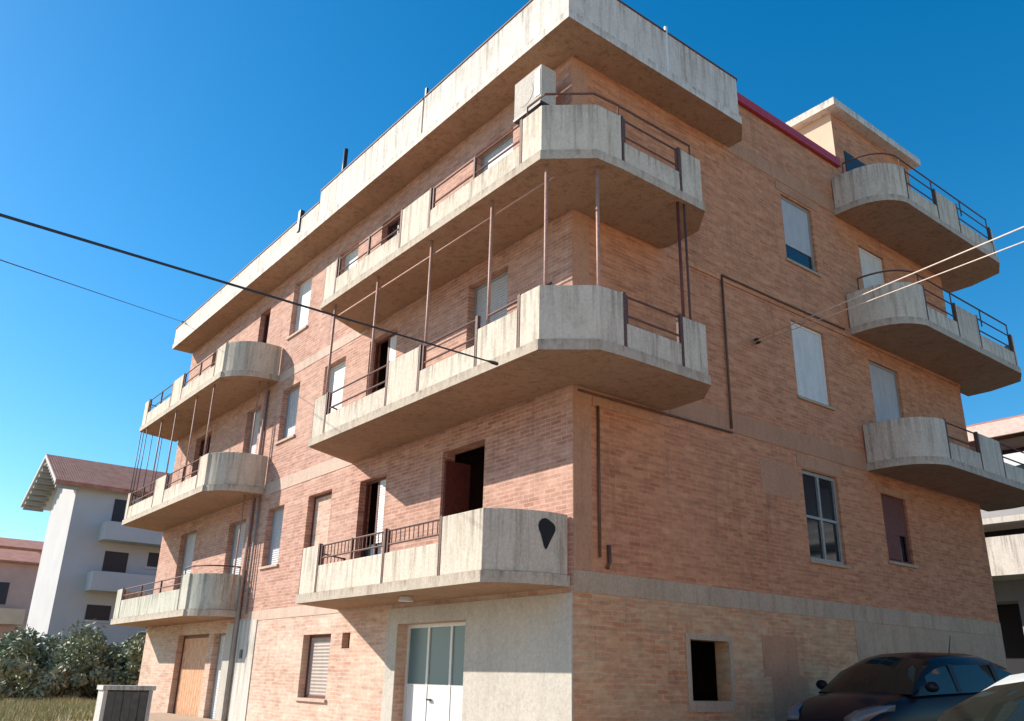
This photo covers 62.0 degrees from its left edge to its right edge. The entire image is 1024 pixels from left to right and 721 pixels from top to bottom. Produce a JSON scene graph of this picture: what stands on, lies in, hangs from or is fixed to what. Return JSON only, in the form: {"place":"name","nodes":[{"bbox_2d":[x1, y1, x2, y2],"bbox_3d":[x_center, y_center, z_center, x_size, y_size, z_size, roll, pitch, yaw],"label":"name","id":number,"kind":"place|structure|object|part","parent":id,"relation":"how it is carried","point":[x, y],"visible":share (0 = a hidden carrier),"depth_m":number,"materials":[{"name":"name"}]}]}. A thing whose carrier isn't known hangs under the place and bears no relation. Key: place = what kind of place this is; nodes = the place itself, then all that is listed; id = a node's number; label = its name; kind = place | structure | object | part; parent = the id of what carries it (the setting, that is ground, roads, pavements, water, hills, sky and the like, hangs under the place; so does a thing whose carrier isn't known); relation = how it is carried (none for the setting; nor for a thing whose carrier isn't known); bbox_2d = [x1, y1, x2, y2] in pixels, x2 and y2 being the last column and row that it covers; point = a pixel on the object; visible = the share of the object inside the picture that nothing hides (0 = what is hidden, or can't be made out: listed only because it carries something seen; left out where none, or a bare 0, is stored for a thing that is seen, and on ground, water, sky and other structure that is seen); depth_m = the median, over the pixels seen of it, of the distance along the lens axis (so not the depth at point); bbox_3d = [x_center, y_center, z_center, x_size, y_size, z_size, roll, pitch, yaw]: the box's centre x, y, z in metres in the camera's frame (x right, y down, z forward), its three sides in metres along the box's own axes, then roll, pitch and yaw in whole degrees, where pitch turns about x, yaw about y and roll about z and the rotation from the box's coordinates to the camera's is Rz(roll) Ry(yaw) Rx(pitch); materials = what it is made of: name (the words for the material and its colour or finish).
{"place":"outdoors","nodes":[
{"label":"outdoors","id":0,"kind":"place"},
{"bbox_2d":[0,695,96,720],"bbox_3d":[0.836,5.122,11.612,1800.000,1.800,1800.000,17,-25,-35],"label":"ground","id":1,"kind":"structure","parent":0,"point":[70,716],"depth_m":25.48,"materials":[{"name":"green plant"}]},
{"bbox_2d":[0,549,40,637],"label":"pink house","id":2,"kind":"structure","parent":1,"relation":"on","point":[18,572],"depth_m":61.02,"materials":[{"name":"paint"}]},
{"bbox_2d":[0,582,9,603],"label":"window","id":3,"kind":"structure","parent":2,"relation":"in","point":[4,586],"depth_m":60.46,"materials":[{"name":"grey glass"}]},
{"bbox_2d":[0,537,43,554],"bbox_3d":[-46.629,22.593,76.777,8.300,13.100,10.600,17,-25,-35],"label":"roof","id":4,"kind":"structure","parent":2,"relation":"attached to","point":[21,544],"depth_m":76.63,"materials":[{"name":"tile"}]},
{"bbox_2d":[1,631,56,698],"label":"bush","id":5,"kind":"object","parent":1,"relation":"on","point":[50,645],"visible":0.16,"depth_m":38.24,"materials":[{"name":"green plant"}]},
{"bbox_2d":[0,656,75,700],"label":"bush","id":6,"kind":"object","parent":1,"relation":"on","point":[31,680],"visible":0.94,"depth_m":34.21,"materials":[{"name":"green plant"}]},
{"bbox_2d":[0,624,119,696],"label":"bush","id":7,"kind":"object","parent":1,"relation":"on","point":[20,645],"visible":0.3,"depth_m":37.37,"materials":[{"name":"green plant"}]},
{"bbox_2d":[48,619,141,694],"bbox_3d":[-17.890,13.177,37.694,4.886,3.290,5.242,17,-25,-35],"label":"bush","id":8,"kind":"object","parent":1,"relation":"on","point":[85,650],"visible":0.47,"depth_m":36.25,"materials":[{"name":"green plant"}]},
{"bbox_2d":[21,454,172,662],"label":"white house","id":9,"kind":"structure","parent":1,"relation":"on","point":[96,554],"depth_m":45.69,"materials":[{"name":"paint"}]},
{"bbox_2d":[85,604,110,620],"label":"window","id":10,"kind":"structure","parent":9,"relation":"in","point":[97,612],"depth_m":44.70,"materials":[{"name":"black glass"}]},
{"bbox_2d":[102,551,128,572],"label":"window","id":11,"kind":"structure","parent":9,"relation":"in","point":[113,561],"depth_m":45.85,"materials":[{"name":"black glass"}]},
{"bbox_2d":[111,499,126,521],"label":"window","id":12,"kind":"structure","parent":9,"relation":"in","point":[119,505],"depth_m":46.64,"materials":[{"name":"black glass"}]},
{"bbox_2d":[147,552,159,566],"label":"window","id":13,"kind":"structure","parent":9,"relation":"in","point":[153,558],"depth_m":47.07,"materials":[{"name":"black glass"}]},
{"bbox_2d":[64,663,129,699],"bbox_3d":[-17.384,13.537,35.887,2.598,1.532,2.584,17,-25,-35],"label":"bush","id":14,"kind":"object","parent":1,"relation":"on","point":[101,676],"visible":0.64,"depth_m":35.24,"materials":[{"name":"green plant"}]},
{"bbox_2d":[111,627,146,684],"bbox_3d":[-15.025,13.089,37.203,5.116,3.168,4.469,17,-25,-35],"label":"bush","id":15,"kind":"object","parent":1,"relation":"on","point":[134,657],"visible":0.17,"depth_m":35.25,"materials":[{"name":"green plant"}]},
{"bbox_2d":[110,0,1023,720],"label":"apartment building","id":16,"kind":"structure","parent":1,"relation":"on","point":[636,474],"depth_m":16.65,"materials":[{"name":"brick"}]},
{"bbox_2d":[0,259,183,322],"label":"overhead cable","id":17,"kind":"object","parent":16,"relation":"attached to","point":[82,287],"visible":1,"depth_m":15.96,"materials":[{"name":"metal"}]},
{"bbox_2d":[178,532,196,588],"bbox_3d":[-9.847,6.508,25.965,0.060,2.492,1.392,17,-25,-35],"label":"balcony door","id":18,"kind":"structure","parent":16,"relation":"in","point":[190,539],"depth_m":26.39,"materials":[{"name":"grey paint"}]},
{"bbox_2d":[173,634,208,716],"bbox_3d":[-8.818,8.861,23.626,0.070,2.392,2.492,17,-25,-35],"label":"garage door","id":19,"kind":"structure","parent":16,"relation":"in","point":[194,650],"depth_m":23.80,"materials":[{"name":"brown wood"}]},
{"bbox_2d":[196,435,210,474],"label":"balcony door","id":20,"kind":"structure","parent":16,"relation":"in","point":[202,445],"depth_m":27.67,"materials":[{"name":"red wood"}]},
{"bbox_2d":[209,634,225,718],"bbox_3d":[-7.545,8.322,22.078,0.060,2.372,0.842,17,-25,-35],"label":"side door","id":21,"kind":"structure","parent":16,"relation":"in","point":[222,636],"depth_m":22.30,"materials":[{"name":"grey paint"}]},
{"bbox_2d":[228,521,245,574],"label":"balcony door","id":22,"kind":"structure","parent":16,"relation":"in","point":[236,531],"depth_m":23.32,"materials":[{"name":"grey paint"}]},
{"bbox_2d":[0,213,498,365],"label":"overhead cable","id":23,"kind":"object","parent":16,"relation":"attached to","point":[149,259],"visible":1,"depth_m":7.61,"materials":[{"name":"metal"}]},
{"bbox_2d":[247,409,260,453],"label":"balcony door","id":24,"kind":"structure","parent":16,"relation":"in","point":[257,420],"depth_m":24.36,"materials":[{"name":"grey paint"}]},
{"bbox_2d":[262,312,270,342],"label":"balcony door","id":25,"kind":"structure","parent":16,"relation":"in","point":[267,319],"depth_m":25.66,"materials":[{"name":"red wood"}]},
{"bbox_2d":[258,507,283,569],"bbox_3d":[-5.890,4.411,21.236,0.260,1.506,1.120,17,-25,-35],"label":"window","id":26,"kind":"structure","parent":16,"relation":"in","point":[275,538],"depth_m":21.44,"materials":[{"name":"grey paint"}]},
{"bbox_2d":[274,386,299,444],"bbox_3d":[-5.771,1.395,22.304,0.260,1.506,1.170,17,-25,-35],"label":"window","id":27,"kind":"structure","parent":16,"relation":"in","point":[293,396],"depth_m":22.52,"materials":[{"name":"grey paint"}]},
{"bbox_2d":[286,276,312,340],"bbox_3d":[-5.732,-1.493,23.429,0.260,1.706,1.270,17,-25,-35],"label":"window","id":28,"kind":"structure","parent":16,"relation":"in","point":[305,289],"depth_m":23.65,"materials":[{"name":"white paint"}]},
{"bbox_2d":[294,634,330,702],"bbox_3d":[-4.100,6.469,17.950,0.260,1.326,1.420,17,-25,-35],"label":"window","id":29,"kind":"structure","parent":16,"relation":"in","point":[319,645],"depth_m":18.11,"materials":[{"name":"white plastic"}]},
{"bbox_2d":[310,492,331,546],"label":"window","id":30,"kind":"structure","parent":16,"relation":"in","point":[322,503],"depth_m":19.67,"materials":[{"name":"beige wood"}]},
{"bbox_2d":[328,360,345,412],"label":"window","id":31,"kind":"structure","parent":16,"relation":"in","point":[337,373],"depth_m":20.70,"materials":[{"name":"white paint"}]},
{"bbox_2d":[344,247,358,271],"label":"window","id":32,"kind":"structure","parent":16,"relation":"in","point":[353,255],"depth_m":21.82,"materials":[{"name":"white paint"}]},
{"bbox_2d":[360,477,385,557],"bbox_3d":[-2.782,3.587,17.507,0.070,2.342,1.092,17,-25,-35],"label":"balcony door","id":33,"kind":"structure","parent":16,"relation":"in","point":[381,482],"depth_m":17.68,"materials":[{"name":"white wood"}]},
{"bbox_2d":[372,332,396,392],"bbox_3d":[-2.745,0.627,18.656,0.060,2.492,1.192,17,-25,-35],"label":"balcony door","id":34,"kind":"structure","parent":16,"relation":"in","point":[392,339],"depth_m":19.03,"materials":[{"name":"wood"}]},
{"bbox_2d":[387,218,399,240],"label":"balcony door","id":35,"kind":"structure","parent":16,"relation":"in","point":[395,225],"depth_m":20.29,"materials":[{"name":"red wood"}]},
{"bbox_2d":[402,621,464,720],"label":"entrance door","id":36,"kind":"structure","parent":16,"relation":"in","point":[435,651],"depth_m":14.86,"materials":[{"name":"white paint"}]},
{"bbox_2d":[442,460,470,515],"bbox_3d":[-1.041,2.952,15.630,0.550,2.200,0.050,17,-25,-35],"label":"open door leaf","id":37,"kind":"structure","parent":16,"relation":"in","point":[456,491],"depth_m":15.81,"materials":[{"name":"red wood"}]},
{"bbox_2d":[473,271,507,345],"bbox_3d":[-0.345,-0.390,15.789,0.060,2.492,1.242,17,-25,-35],"label":"balcony door","id":38,"kind":"structure","parent":16,"relation":"in","point":[499,285],"depth_m":16.12,"materials":[{"name":"grey paint"}]},
{"bbox_2d":[481,134,512,173],"bbox_3d":[-0.245,-3.259,16.823,0.060,2.392,1.242,17,-25,-35],"label":"balcony door","id":39,"kind":"structure","parent":16,"relation":"in","point":[504,145],"depth_m":17.25,"materials":[{"name":"grey paint"}]},
{"bbox_2d":[513,64,555,124],"bbox_3d":[0.507,-4.633,15.501,0.620,1.080,0.760,17,-25,-35],"label":"air conditioner","id":40,"kind":"object","parent":16,"relation":"attached to","point":[535,84],"visible":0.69,"depth_m":15.29,"materials":[{"name":"paint"}]},
{"bbox_2d":[781,196,821,277],"bbox_3d":[6.425,-2.800,19.164,1.290,1.706,0.190,17,-25,-35],"label":"window","id":41,"kind":"structure","parent":16,"relation":"in","point":[797,231],"depth_m":19.24,"materials":[{"name":"grey paint"}]},
{"bbox_2d":[791,322,835,410],"bbox_3d":[6.288,0.105,18.018,1.320,1.756,0.190,17,-25,-35],"label":"window","id":42,"kind":"structure","parent":16,"relation":"in","point":[807,344],"depth_m":18.08,"materials":[{"name":"white paint"}]},
{"bbox_2d":[802,470,850,568],"bbox_3d":[6.124,3.130,16.808,1.350,1.816,0.190,17,-25,-35],"label":"window","id":43,"kind":"structure","parent":16,"relation":"in","point":[825,545],"depth_m":16.89,"materials":[{"name":"black glass"}]},
{"bbox_2d":[844,151,864,171],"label":"terrace door","id":44,"kind":"structure","parent":16,"relation":"in","point":[855,163],"depth_m":21.75,"materials":[{"name":"blue glass"}]},
{"bbox_2d":[859,248,883,287],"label":"balcony door","id":45,"kind":"structure","parent":16,"relation":"in","point":[870,263],"depth_m":21.07,"materials":[{"name":"white paint"}]},
{"bbox_2d":[868,361,901,421],"bbox_3d":[8.619,1.286,19.612,1.292,2.442,0.060,17,-25,-35],"label":"balcony door","id":46,"kind":"structure","parent":16,"relation":"in","point":[883,380],"depth_m":19.84,"materials":[{"name":"grey paint"}]},
{"bbox_2d":[754,226,1023,340],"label":"overhead cable","id":47,"kind":"object","parent":16,"relation":"attached to","point":[755,339],"visible":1,"depth_m":9.91,"materials":[{"name":"metal"}]},
{"bbox_2d":[756,241,1023,343],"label":"overhead cable","id":48,"kind":"object","parent":16,"relation":"attached to","point":[758,342],"visible":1,"depth_m":10.01,"materials":[{"name":"metal"}]},
{"bbox_2d":[881,495,917,568],"bbox_3d":[8.300,3.690,18.431,1.150,1.486,0.190,17,-25,-35],"label":"window","id":49,"kind":"structure","parent":16,"relation":"in","point":[893,508],"depth_m":18.45,"materials":[{"name":"red wood"}]},
{"bbox_2d":[966,414,1023,674],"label":"grey house","id":50,"kind":"structure","parent":1,"relation":"on","point":[1004,533],"depth_m":30.10,"materials":[{"name":"concrete"}]},
{"bbox_2d":[984,528,1023,537],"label":"window","id":51,"kind":"structure","parent":50,"relation":"in","point":[1013,531],"depth_m":30.60,"materials":[{"name":"black glass"}]},
{"bbox_2d":[1002,447,1023,454],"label":"window","id":52,"kind":"structure","parent":50,"relation":"in","point":[1009,451],"depth_m":31.05,"materials":[{"name":"black glass"}]},
{"bbox_2d":[93,685,155,720],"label":"utility cabinet","id":53,"kind":"object","parent":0,"point":[123,702],"visible":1,"depth_m":13.65,"materials":[{"name":"concrete"}]},
{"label":"door","id":54,"kind":"part","parent":53,"relation":"part of","materials":[{"name":"grey metal"}]},
{"bbox_2d":[148,712,219,720],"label":"pavement","id":55,"kind":"structure","parent":0,"point":[160,716],"depth_m":21.93,"materials":[{"name":"paint"}]},
{"bbox_2d":[0,0,1023,541],"label":"sky","id":56,"kind":"structure","parent":0,"point":[191,135],"materials":[{"name":"blue"}]},
{"bbox_2d":[937,673,1023,720],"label":"parked car","id":57,"kind":"object","parent":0,"point":[1002,699],"visible":1,"depth_m":4.48,"materials":[{"name":"white paint"}]},
{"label":"side road","id":58,"kind":"structure","parent":0,"visible":0},
{"bbox_2d":[785,640,1011,720],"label":"parked car","id":59,"kind":"object","parent":58,"relation":"on","point":[920,686],"visible":0.84,"depth_m":12.14,"materials":[{"name":"black paint"}]},
{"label":"side window","id":60,"kind":"part","parent":59,"relation":"part of","materials":[{"name":"blue glass"}]}
]}

